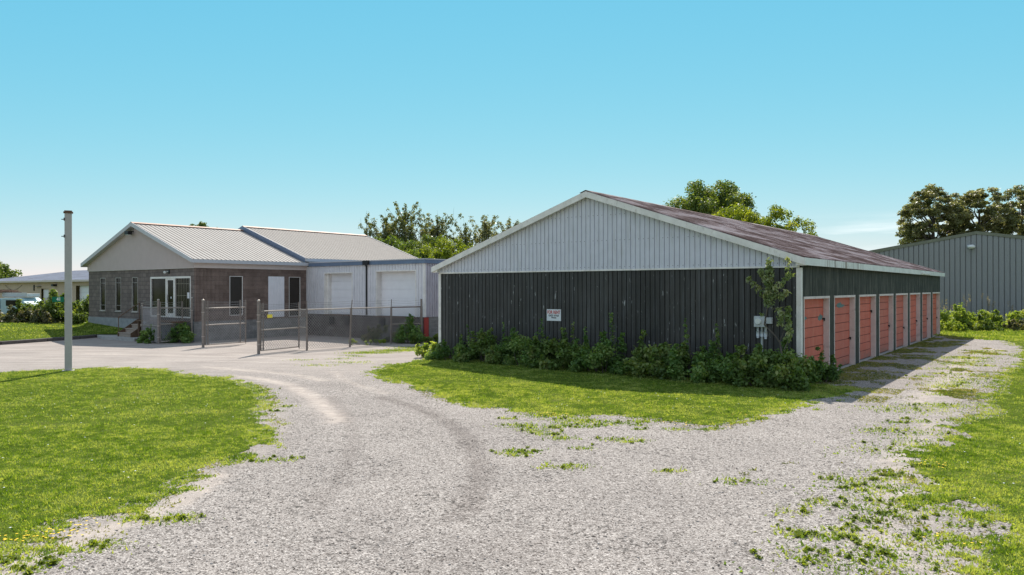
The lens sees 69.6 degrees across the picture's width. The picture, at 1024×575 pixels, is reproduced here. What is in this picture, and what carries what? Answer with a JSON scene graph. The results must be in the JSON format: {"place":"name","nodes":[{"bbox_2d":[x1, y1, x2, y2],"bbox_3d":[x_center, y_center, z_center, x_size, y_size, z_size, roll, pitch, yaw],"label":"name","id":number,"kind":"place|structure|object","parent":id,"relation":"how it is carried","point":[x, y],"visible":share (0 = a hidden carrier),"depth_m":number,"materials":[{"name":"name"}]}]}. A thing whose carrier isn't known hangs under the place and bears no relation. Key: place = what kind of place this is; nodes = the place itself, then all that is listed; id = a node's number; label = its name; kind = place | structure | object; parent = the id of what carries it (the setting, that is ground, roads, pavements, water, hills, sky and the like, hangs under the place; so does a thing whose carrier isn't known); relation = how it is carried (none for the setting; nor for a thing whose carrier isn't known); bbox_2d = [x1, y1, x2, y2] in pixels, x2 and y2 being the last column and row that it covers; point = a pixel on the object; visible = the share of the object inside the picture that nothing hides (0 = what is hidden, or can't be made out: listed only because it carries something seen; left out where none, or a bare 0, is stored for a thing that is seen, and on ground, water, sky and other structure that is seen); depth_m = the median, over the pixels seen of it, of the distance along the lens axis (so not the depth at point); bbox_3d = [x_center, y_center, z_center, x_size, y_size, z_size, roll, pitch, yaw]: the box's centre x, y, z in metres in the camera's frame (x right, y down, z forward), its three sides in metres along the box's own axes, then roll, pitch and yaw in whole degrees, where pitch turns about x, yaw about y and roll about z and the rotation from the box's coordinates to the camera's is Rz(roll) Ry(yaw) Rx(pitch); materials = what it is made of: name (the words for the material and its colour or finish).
{"place":"outdoors","nodes":[
{"label":"outdoors","id":0,"kind":"place"},
{"bbox_2d":[0,315,93,340],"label":"lawn bank","id":1,"kind":"structure","parent":0,"point":[35,330],"depth_m":36.34,"materials":[{"name":"green plant"}]},
{"bbox_2d":[0,307,21,322],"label":"shrub","id":2,"kind":"object","parent":1,"relation":"on","point":[3,317],"visible":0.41,"depth_m":39.43,"materials":[{"name":"green plant"}]},
{"bbox_2d":[0,292,40,314],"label":"service truck","id":3,"kind":"object","parent":1,"relation":"on","point":[5,303],"visible":0.34,"depth_m":43.88,"materials":[{"name":"teal paint"}]},
{"bbox_2d":[2,293,39,296],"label":"tool box","id":4,"kind":"object","parent":3,"relation":"on","point":[18,295],"visible":1,"depth_m":44.20,"materials":[{"name":"grey metal"}]},
{"bbox_2d":[2,299,43,321],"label":"shrub","id":5,"kind":"object","parent":1,"relation":"on","point":[20,306],"visible":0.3,"depth_m":40.04,"materials":[{"name":"green plant"}]},
{"bbox_2d":[3,305,62,323],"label":"shrub","id":6,"kind":"object","parent":1,"relation":"on","point":[45,317],"visible":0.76,"depth_m":39.56,"materials":[{"name":"green plant"}]},
{"bbox_2d":[0,270,88,306],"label":"beige workshop","id":7,"kind":"structure","parent":1,"relation":"on","point":[42,285],"depth_m":57.50,"materials":[{"name":"paint"}]},
{"bbox_2d":[43,289,48,302],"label":"door","id":8,"kind":"structure","parent":7,"relation":"in","point":[45,291],"depth_m":56.33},
{"bbox_2d":[80,286,88,303],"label":"overhead door","id":9,"kind":"structure","parent":7,"relation":"in","point":[84,290],"depth_m":52.56,"materials":[{"name":"white metal"}]},
{"bbox_2d":[30,289,88,323],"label":"shrub","id":10,"kind":"object","parent":1,"relation":"on","point":[56,310],"visible":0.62,"depth_m":40.38,"materials":[{"name":"green plant"}]},
{"bbox_2d":[64,295,88,315],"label":"shrub","id":11,"kind":"object","parent":1,"relation":"on","point":[85,305],"visible":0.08,"depth_m":41.55,"materials":[{"name":"green plant"}]},
{"bbox_2d":[78,321,122,333],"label":"lawn bank","id":12,"kind":"structure","parent":0,"point":[96,328],"depth_m":38.28,"materials":[{"name":"green plant"}]},
{"bbox_2d":[0,366,290,555],"bbox_3d":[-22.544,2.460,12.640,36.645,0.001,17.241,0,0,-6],"label":"lawn","id":13,"kind":"structure","parent":0,"point":[221,415],"depth_m":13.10,"materials":[{"name":"green plant"}]},
{"bbox_2d":[61,210,74,370],"bbox_3d":[-13.127,0.146,21.776,0.336,4.835,0.320,0,0,-30],"label":"sign pole","id":14,"kind":"object","parent":13,"relation":"on","point":[67,219],"visible":0.84,"depth_m":21.70,"materials":[{"name":"grey metal"}]},
{"bbox_2d":[0,334,1023,574],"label":"gravel lot","id":15,"kind":"structure","parent":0,"point":[325,399],"depth_m":9.01,"materials":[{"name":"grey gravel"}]},
{"bbox_2d":[0,338,46,344],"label":"timber kerb","id":16,"kind":"structure","parent":15,"relation":"on","point":[23,341],"depth_m":32.87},
{"bbox_2d":[47,336,79,340],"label":"timber kerb","id":17,"kind":"structure","parent":15,"relation":"on","point":[61,338],"depth_m":34.51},
{"bbox_2d":[97,334,149,340],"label":"landing slab","id":18,"kind":"structure","parent":15,"relation":"on","point":[110,336],"depth_m":34.96,"materials":[{"name":"concrete"}]},
{"bbox_2d":[117,303,153,336],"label":"timber steps","id":19,"kind":"structure","parent":18,"relation":"on","point":[130,330],"depth_m":35.45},
{"bbox_2d":[136,324,177,343],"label":"shrub","id":20,"kind":"object","parent":15,"relation":"on","point":[143,337],"visible":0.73,"depth_m":32.82,"materials":[{"name":"green plant"}]},
{"bbox_2d":[157,299,159,343],"bbox_3d":[-15.468,1.539,32.218,0.121,2.080,0.121,0,0,0],"label":"fence post","id":21,"kind":"object","parent":15,"relation":"on","point":[158,321],"visible":0.97,"depth_m":32.18,"materials":[{"name":"grey metal"}]},
{"bbox_2d":[159,301,182,341],"bbox_3d":[-15.193,1.539,32.827,0.066,1.840,1.366,0,0,22],"label":"gate leaf","id":22,"kind":"object","parent":21,"relation":"attached to","point":[172,307],"visible":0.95,"depth_m":32.70,"materials":[{"name":"metal"}]},
{"bbox_2d":[136,319,189,342],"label":"entrance deck","id":23,"kind":"structure","parent":15,"relation":"on","point":[175,321],"depth_m":33.92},
{"bbox_2d":[141,303,143,330],"bbox_3d":[-17.308,1.519,34.498,0.109,1.570,0.109,0,0,0],"label":"fence post","id":24,"kind":"object","parent":23,"relation":"on","point":[142,314],"visible":0.94,"depth_m":34.46,"materials":[{"name":"grey metal"}]},
{"bbox_2d":[142,301,156,342],"bbox_3d":[-16.388,1.514,33.358,0.037,1.844,2.938,0,0,-39],"label":"enclosure fence","id":25,"kind":"object","parent":24,"relation":"attached to","point":[146,311],"visible":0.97,"depth_m":33.32,"materials":[{"name":"metal"}]},
{"bbox_2d":[148,322,191,341],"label":"shrub","id":26,"kind":"object","parent":15,"relation":"on","point":[180,328],"visible":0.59,"depth_m":32.94,"materials":[{"name":"green plant"}]},
{"bbox_2d":[177,325,195,342],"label":"shrub","id":27,"kind":"object","parent":15,"relation":"on","point":[188,336],"visible":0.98,"depth_m":32.77,"materials":[{"name":"green plant"}]},
{"bbox_2d":[190,297,192,341],"bbox_3d":[-14.458,1.501,33.248,0.109,2.154,0.109,0,0,0],"label":"fence post","id":28,"kind":"object","parent":15,"relation":"on","point":[191,310],"visible":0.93,"depth_m":33.22,"materials":[{"name":"grey metal"}]},
{"bbox_2d":[201,299,204,347],"bbox_3d":[-12.748,1.525,30.398,0.133,2.096,0.133,0,0,0],"label":"gate post","id":29,"kind":"object","parent":15,"relation":"on","point":[203,323],"visible":0.97,"depth_m":30.36,"materials":[{"name":"grey metal"}]},
{"bbox_2d":[205,300,246,344],"bbox_3d":[-12.172,1.498,31.313,0.066,1.910,2.135,0,0,32],"label":"gate leaf","id":30,"kind":"object","parent":29,"relation":"attached to","point":[217,324],"visible":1,"depth_m":31.27,"materials":[{"name":"metal"}]},
{"bbox_2d":[257,300,260,353],"bbox_3d":[-9.398,1.506,27.318,0.133,2.116,0.133,0,0,0],"label":"gate post","id":31,"kind":"object","parent":15,"relation":"on","point":[258,326],"visible":0.97,"depth_m":27.27,"materials":[{"name":"grey metal"}]},
{"bbox_2d":[260,302,299,350],"bbox_3d":[-8.900,1.514,28.282,0.066,1.860,2.144,0,0,27],"label":"gate leaf","id":32,"kind":"object","parent":31,"relation":"attached to","point":[262,322],"visible":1,"depth_m":28.12,"materials":[{"name":"metal"}]},
{"bbox_2d":[299,299,422,350],"bbox_3d":[-6.138,1.538,31.018,5.853,2.053,0.618,0,0,-44],"label":"chain link fence","id":33,"kind":"object","parent":15,"relation":"on","point":[362,308],"visible":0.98,"depth_m":30.60,"materials":[{"name":"metal"}]},
{"bbox_2d":[351,339,385,344],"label":"shrub","id":34,"kind":"object","parent":15,"relation":"on","point":[383,341],"visible":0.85,"depth_m":31.52,"materials":[{"name":"green plant"}]},
{"bbox_2d":[361,324,397,341],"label":"shrub","id":35,"kind":"object","parent":15,"relation":"on","point":[374,335],"visible":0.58,"depth_m":33.23,"materials":[{"name":"green plant"}]},
{"bbox_2d":[392,314,424,343],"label":"shrub","id":36,"kind":"object","parent":15,"relation":"on","point":[403,334],"visible":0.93,"depth_m":32.42,"materials":[{"name":"green plant"}]},
{"bbox_2d":[410,333,437,343],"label":"shrub","id":37,"kind":"object","parent":15,"relation":"on","point":[424,339],"visible":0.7,"depth_m":32.09,"materials":[{"name":"green plant"}]},
{"bbox_2d":[414,341,448,358],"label":"shrub","id":38,"kind":"object","parent":15,"relation":"on","point":[420,350],"visible":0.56,"depth_m":25.70,"materials":[{"name":"green plant"}]},
{"bbox_2d":[0,412,981,543],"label":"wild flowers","id":39,"kind":"object","parent":15,"relation":"on","point":[119,523],"visible":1,"depth_m":7.17,"materials":[{"name":"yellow plant"}]},
{"bbox_2d":[0,332,1023,574],"bbox_3d":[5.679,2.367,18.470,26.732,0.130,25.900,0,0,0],"label":"gravel weeds","id":40,"kind":"object","parent":15,"relation":"on","point":[606,421],"visible":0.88,"depth_m":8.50,"materials":[{"name":"green plant"}]},
{"bbox_2d":[431,190,944,376],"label":"storage barn","id":41,"kind":"structure","parent":15,"relation":"on","point":[592,260],"depth_m":22.18,"materials":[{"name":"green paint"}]},
{"bbox_2d":[547,309,560,320],"bbox_3d":[1.310,0.863,23.057,0.530,0.360,0.018,0,0,37],"label":"rent sign","id":42,"kind":"object","parent":41,"relation":"attached to","point":[553,314],"visible":1,"depth_m":23.05,"materials":[{"name":"white plastic"}]},
{"bbox_2d":[754,316,772,350],"bbox_3d":[6.482,1.611,19.019,0.450,1.740,0.186,0,0,37],"label":"meter box","id":43,"kind":"object","parent":41,"relation":"attached to","point":[758,321],"visible":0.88,"depth_m":19.02,"materials":[{"name":"grey metal"}]},
{"bbox_2d":[805,298,824,360],"bbox_3d":[8.085,1.350,19.877,0.090,2.100,2.385,0,0,37],"label":"door","id":44,"kind":"structure","parent":41,"relation":"in","point":[814,318],"depth_m":20.10,"materials":[{"name":"paint"}]},
{"bbox_2d":[835,297,850,366],"bbox_3d":[9.920,1.350,22.282,0.090,2.100,2.435,0,0,37],"label":"door","id":45,"kind":"structure","parent":41,"relation":"in","point":[842,305],"depth_m":22.54,"materials":[{"name":"paint"}]},
{"bbox_2d":[860,296,871,359],"bbox_3d":[11.782,1.350,24.730,0.090,2.100,2.385,0,0,37],"label":"door","id":46,"kind":"structure","parent":41,"relation":"in","point":[865,306],"depth_m":25.03,"materials":[{"name":"paint"}]},
{"bbox_2d":[880,296,889,352],"bbox_3d":[13.648,1.349,27.168,0.090,2.100,2.445,0,0,37],"label":"door","id":47,"kind":"structure","parent":41,"relation":"in","point":[884,300],"depth_m":27.53,"materials":[{"name":"paint"}]},
{"bbox_2d":[896,295,904,346],"bbox_3d":[15.500,1.349,29.583,0.090,2.100,2.435,0,0,37],"label":"door","id":48,"kind":"structure","parent":41,"relation":"in","point":[899,298],"depth_m":29.89,"materials":[{"name":"paint"}]},
{"bbox_2d":[910,294,916,342],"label":"door","id":49,"kind":"structure","parent":41,"relation":"in","point":[913,320],"depth_m":32.49,"materials":[{"name":"paint"}]},
{"bbox_2d":[922,294,927,337],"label":"door","id":50,"kind":"structure","parent":41,"relation":"in","point":[924,296],"depth_m":34.89,"materials":[{"name":"paint"}]},
{"bbox_2d":[933,294,936,334],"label":"door","id":51,"kind":"structure","parent":41,"relation":"in","point":[934,295],"depth_m":37.39,"materials":[{"name":"paint"}]},
{"bbox_2d":[806,346,843,383],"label":"shrub","id":52,"kind":"object","parent":15,"relation":"on","point":[825,372],"visible":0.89,"depth_m":18.75,"materials":[{"name":"green plant"}]},
{"bbox_2d":[0,0,1023,276],"label":"sky","id":53,"kind":"structure","parent":0,"point":[310,115],"materials":[{"name":"blue"}]},
{"bbox_2d":[360,357,877,430],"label":"lawn","id":54,"kind":"structure","parent":0,"point":[569,385],"depth_m":17.37,"materials":[{"name":"green plant"}]},
{"bbox_2d":[424,334,480,361],"bbox_3d":[-1.904,2.044,24.873,1.970,0.930,1.395,0,0,37],"label":"shrub","id":55,"kind":"object","parent":54,"relation":"on","point":[439,350],"visible":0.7,"depth_m":24.86,"materials":[{"name":"green plant"}]},
{"bbox_2d":[452,327,520,363],"bbox_3d":[-0.774,1.894,23.977,2.279,1.221,1.340,0,0,37],"label":"shrub","id":56,"kind":"object","parent":54,"relation":"on","point":[484,346],"visible":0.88,"depth_m":24.02,"materials":[{"name":"green plant"}]},
{"bbox_2d":[493,327,545,367],"bbox_3d":[0.336,1.863,23.124,2.276,1.281,1.436,0,0,37],"label":"shrub","id":57,"kind":"object","parent":54,"relation":"on","point":[516,345],"visible":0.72,"depth_m":22.98,"materials":[{"name":"green plant"}]},
{"bbox_2d":[526,327,603,369],"bbox_3d":[1.556,1.852,22.170,2.351,1.298,1.579,0,0,37],"label":"shrub","id":58,"kind":"object","parent":54,"relation":"on","point":[555,353],"visible":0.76,"depth_m":22.04,"materials":[{"name":"green plant"}]},
{"bbox_2d":[566,330,634,374],"bbox_3d":[2.625,1.861,21.300,2.176,1.274,1.478,0,0,37],"label":"shrub","id":59,"kind":"object","parent":54,"relation":"on","point":[614,364],"visible":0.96,"depth_m":21.06,"materials":[{"name":"green plant"}]},
{"bbox_2d":[609,312,617,355],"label":"tall weed","id":60,"kind":"object","parent":54,"relation":"on","point":[613,336],"visible":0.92,"depth_m":21.36,"materials":[{"name":"green plant"}]},
{"bbox_2d":[623,329,692,378],"bbox_3d":[3.818,1.837,20.295,2.320,1.317,1.644,0,0,37],"label":"shrub","id":61,"kind":"object","parent":54,"relation":"on","point":[639,364],"visible":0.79,"depth_m":19.85,"materials":[{"name":"green plant"}]},
{"bbox_2d":[683,318,690,376],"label":"tall weed","id":62,"kind":"object","parent":54,"relation":"on","point":[686,337],"visible":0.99,"depth_m":19.87,"materials":[{"name":"green plant"}]},
{"bbox_2d":[658,339,752,382],"bbox_3d":[4.952,1.935,19.249,2.458,1.114,1.974,0,0,37],"label":"shrub","id":63,"kind":"object","parent":54,"relation":"on","point":[710,368],"visible":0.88,"depth_m":18.95,"materials":[{"name":"green plant"}]},
{"bbox_2d":[714,323,722,379],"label":"tall weed","id":64,"kind":"object","parent":54,"relation":"on","point":[717,341],"visible":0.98,"depth_m":19.40,"materials":[{"name":"green plant"}]},
{"bbox_2d":[722,339,816,390],"bbox_3d":[6.402,1.861,18.296,2.365,1.258,1.956,0,0,37],"label":"shrub","id":65,"kind":"object","parent":54,"relation":"on","point":[768,368],"visible":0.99,"depth_m":17.93,"materials":[{"name":"green plant"}]},
{"bbox_2d":[746,257,794,385],"bbox_3d":[6.453,0.826,18.419,1.303,3.218,0.389,0,0,37],"label":"sapling","id":66,"kind":"object","parent":54,"relation":"on","point":[770,288],"visible":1,"depth_m":18.32,"materials":[{"name":"green plant"}]},
{"bbox_2d":[890,333,1023,574],"bbox_3d":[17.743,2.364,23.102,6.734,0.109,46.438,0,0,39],"label":"lawn grass","id":67,"kind":"structure","parent":0,"point":[934,490],"depth_m":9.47,"materials":[{"name":"green plant"}]},
{"label":"ground","id":68,"kind":"structure","parent":0,"visible":0},
{"bbox_2d":[0,261,22,278],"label":"tree","id":69,"kind":"object","parent":68,"relation":"on","point":[7,272],"visible":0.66,"depth_m":84.62,"materials":[{"name":"green plant"}]},
{"bbox_2d":[81,222,446,341],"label":"warehouse building","id":70,"kind":"structure","parent":68,"relation":"on","point":[130,265],"depth_m":36.56,"materials":[{"name":"white metal"}]},
{"bbox_2d":[99,278,105,310],"bbox_3d":[-21.670,0.378,39.035,0.650,1.765,0.110,0,0,37],"label":"window","id":71,"kind":"structure","parent":70,"relation":"in","point":[102,280],"depth_m":39.07,"materials":[{"name":"glass"}]},
{"bbox_2d":[115,278,121,311],"bbox_3d":[-20.292,0.375,37.987,0.650,1.765,0.110,0,0,37],"label":"window","id":72,"kind":"structure","parent":70,"relation":"in","point":[117,280],"depth_m":38.05,"materials":[{"name":"glass"}]},
{"bbox_2d":[132,277,137,312],"bbox_3d":[-18.882,0.371,36.918,0.650,1.765,0.110,0,0,37],"label":"window","id":73,"kind":"structure","parent":70,"relation":"in","point":[134,279],"depth_m":36.96,"materials":[{"name":"glass"}]},
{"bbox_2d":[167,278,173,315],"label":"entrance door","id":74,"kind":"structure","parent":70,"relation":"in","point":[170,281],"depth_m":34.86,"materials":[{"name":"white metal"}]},
{"bbox_2d":[229,276,242,314],"bbox_3d":[-13.216,0.394,35.248,0.080,1.870,0.690,0,0,37],"label":"window","id":75,"kind":"structure","parent":70,"relation":"in","point":[235,282],"depth_m":35.23,"materials":[{"name":"black glass"}]},
{"bbox_2d":[268,276,283,316],"bbox_3d":[-11.854,0.463,37.000,0.070,2.030,0.930,0,0,37],"label":"door","id":76,"kind":"structure","parent":70,"relation":"in","point":[275,284],"depth_m":36.98,"materials":[{"name":"white metal"}]},
{"bbox_2d":[289,277,299,315],"bbox_3d":[-11.203,0.469,37.905,0.080,2.020,0.690,0,0,37],"label":"window","id":77,"kind":"structure","parent":70,"relation":"in","point":[294,282],"depth_m":37.91,"materials":[{"name":"black glass"}]},
{"bbox_2d":[332,273,351,313],"bbox_3d":[-8.458,0.324,37.160,1.930,2.060,0.050,0,0,37],"label":"overhead door","id":78,"kind":"structure","parent":70,"relation":"in","point":[341,283],"depth_m":37.26,"materials":[{"name":"white metal"}]},
{"bbox_2d":[381,271,414,315],"bbox_3d":[-5.239,0.306,34.718,2.590,2.120,0.050,0,0,37],"label":"overhead door","id":79,"kind":"structure","parent":70,"relation":"in","point":[399,287],"depth_m":34.78,"materials":[{"name":"white metal"}]},
{"bbox_2d":[358,211,377,236],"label":"tree","id":80,"kind":"object","parent":68,"relation":"on","point":[365,232],"visible":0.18,"depth_m":61.86,"materials":[{"name":"green plant"}]},
{"bbox_2d":[367,215,407,248],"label":"tree","id":81,"kind":"object","parent":68,"relation":"on","point":[387,224],"visible":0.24,"depth_m":61.37,"materials":[{"name":"green plant"}]},
{"bbox_2d":[382,201,428,257],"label":"tree","id":82,"kind":"object","parent":68,"relation":"on","point":[408,232],"visible":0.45,"depth_m":61.17,"materials":[{"name":"green plant"}]},
{"bbox_2d":[373,233,437,258],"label":"tree","id":83,"kind":"object","parent":68,"relation":"on","point":[408,246],"visible":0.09,"depth_m":53.75,"materials":[{"name":"green plant"}]},
{"bbox_2d":[403,234,452,257],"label":"tree","id":84,"kind":"object","parent":68,"relation":"on","point":[426,239],"visible":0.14,"depth_m":56.45,"materials":[{"name":"green plant"}]},
{"bbox_2d":[407,212,463,252],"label":"tree","id":85,"kind":"object","parent":68,"relation":"on","point":[435,231],"visible":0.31,"depth_m":62.19,"materials":[{"name":"green plant"}]},
{"bbox_2d":[421,236,472,258],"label":"tree","id":86,"kind":"object","parent":68,"relation":"on","point":[444,251],"visible":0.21,"depth_m":49.59,"materials":[{"name":"green plant"}]},
{"bbox_2d":[451,222,482,251],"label":"tree","id":87,"kind":"object","parent":68,"relation":"on","point":[466,237],"visible":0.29,"depth_m":61.78,"materials":[{"name":"green plant"}]},
{"bbox_2d":[468,215,501,245],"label":"tree","id":88,"kind":"object","parent":68,"relation":"on","point":[486,232],"visible":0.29,"depth_m":62.69,"materials":[{"name":"green plant"}]},
{"bbox_2d":[492,218,519,234],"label":"tree","id":89,"kind":"object","parent":68,"relation":"on","point":[508,225],"visible":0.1,"depth_m":63.93,"materials":[{"name":"green plant"}]},
{"bbox_2d":[663,179,759,220],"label":"tree","id":90,"kind":"object","parent":68,"relation":"on","point":[712,200],"visible":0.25,"depth_m":50.69,"materials":[{"name":"green plant"}]},
{"bbox_2d":[711,202,818,236],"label":"tree","id":91,"kind":"object","parent":68,"relation":"on","point":[740,214],"visible":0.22,"depth_m":45.28,"materials":[{"name":"green plant"}]},
{"bbox_2d":[895,183,971,244],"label":"tree","id":92,"kind":"object","parent":68,"relation":"on","point":[952,215],"visible":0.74,"depth_m":74.00,"materials":[{"name":"green plant"}]},
{"bbox_2d":[870,231,1023,322],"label":"steel warehouse","id":93,"kind":"structure","parent":68,"relation":"on","point":[979,267],"depth_m":48.41,"materials":[{"name":"grey metal"}]},
{"bbox_2d":[944,187,1021,233],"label":"tree","id":94,"kind":"object","parent":68,"relation":"on","point":[974,199],"visible":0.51,"depth_m":74.36,"materials":[{"name":"green plant"}]},
{"bbox_2d":[988,184,1023,235],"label":"tree","id":95,"kind":"object","parent":68,"relation":"on","point":[1017,191],"visible":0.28,"depth_m":76.72,"materials":[{"name":"green plant"}]},
{"label":"lawn","id":96,"kind":"structure","parent":0,"visible":0},
{"bbox_2d":[940,316,968,331],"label":"shrub","id":97,"kind":"object","parent":96,"relation":"on","point":[949,325],"visible":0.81,"depth_m":40.38,"materials":[{"name":"green plant"}]},
{"bbox_2d":[940,302,975,328],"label":"shrub","id":98,"kind":"object","parent":96,"relation":"on","point":[960,314],"visible":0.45,"depth_m":42.05,"materials":[{"name":"green plant"}]},
{"bbox_2d":[952,313,1004,330],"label":"shrub","id":99,"kind":"object","parent":96,"relation":"on","point":[982,323],"visible":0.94,"depth_m":40.91,"materials":[{"name":"green plant"}]},
{"bbox_2d":[935,327,1023,340],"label":"lawn grass","id":100,"kind":"structure","parent":96,"relation":"on","point":[992,334],"depth_m":37.42,"materials":[{"name":"green plant"}]},
{"bbox_2d":[967,309,1007,328],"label":"shrub","id":101,"kind":"object","parent":96,"relation":"on","point":[984,313],"visible":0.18,"depth_m":43.03,"materials":[{"name":"green plant"}]},
{"bbox_2d":[990,309,1023,327],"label":"shrub","id":102,"kind":"object","parent":96,"relation":"on","point":[1017,316],"visible":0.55,"depth_m":43.39,"materials":[{"name":"green plant"}]},
{"bbox_2d":[996,318,1023,330],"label":"shrub","id":103,"kind":"object","parent":96,"relation":"on","point":[1013,324],"visible":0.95,"depth_m":41.53,"materials":[{"name":"green plant"}]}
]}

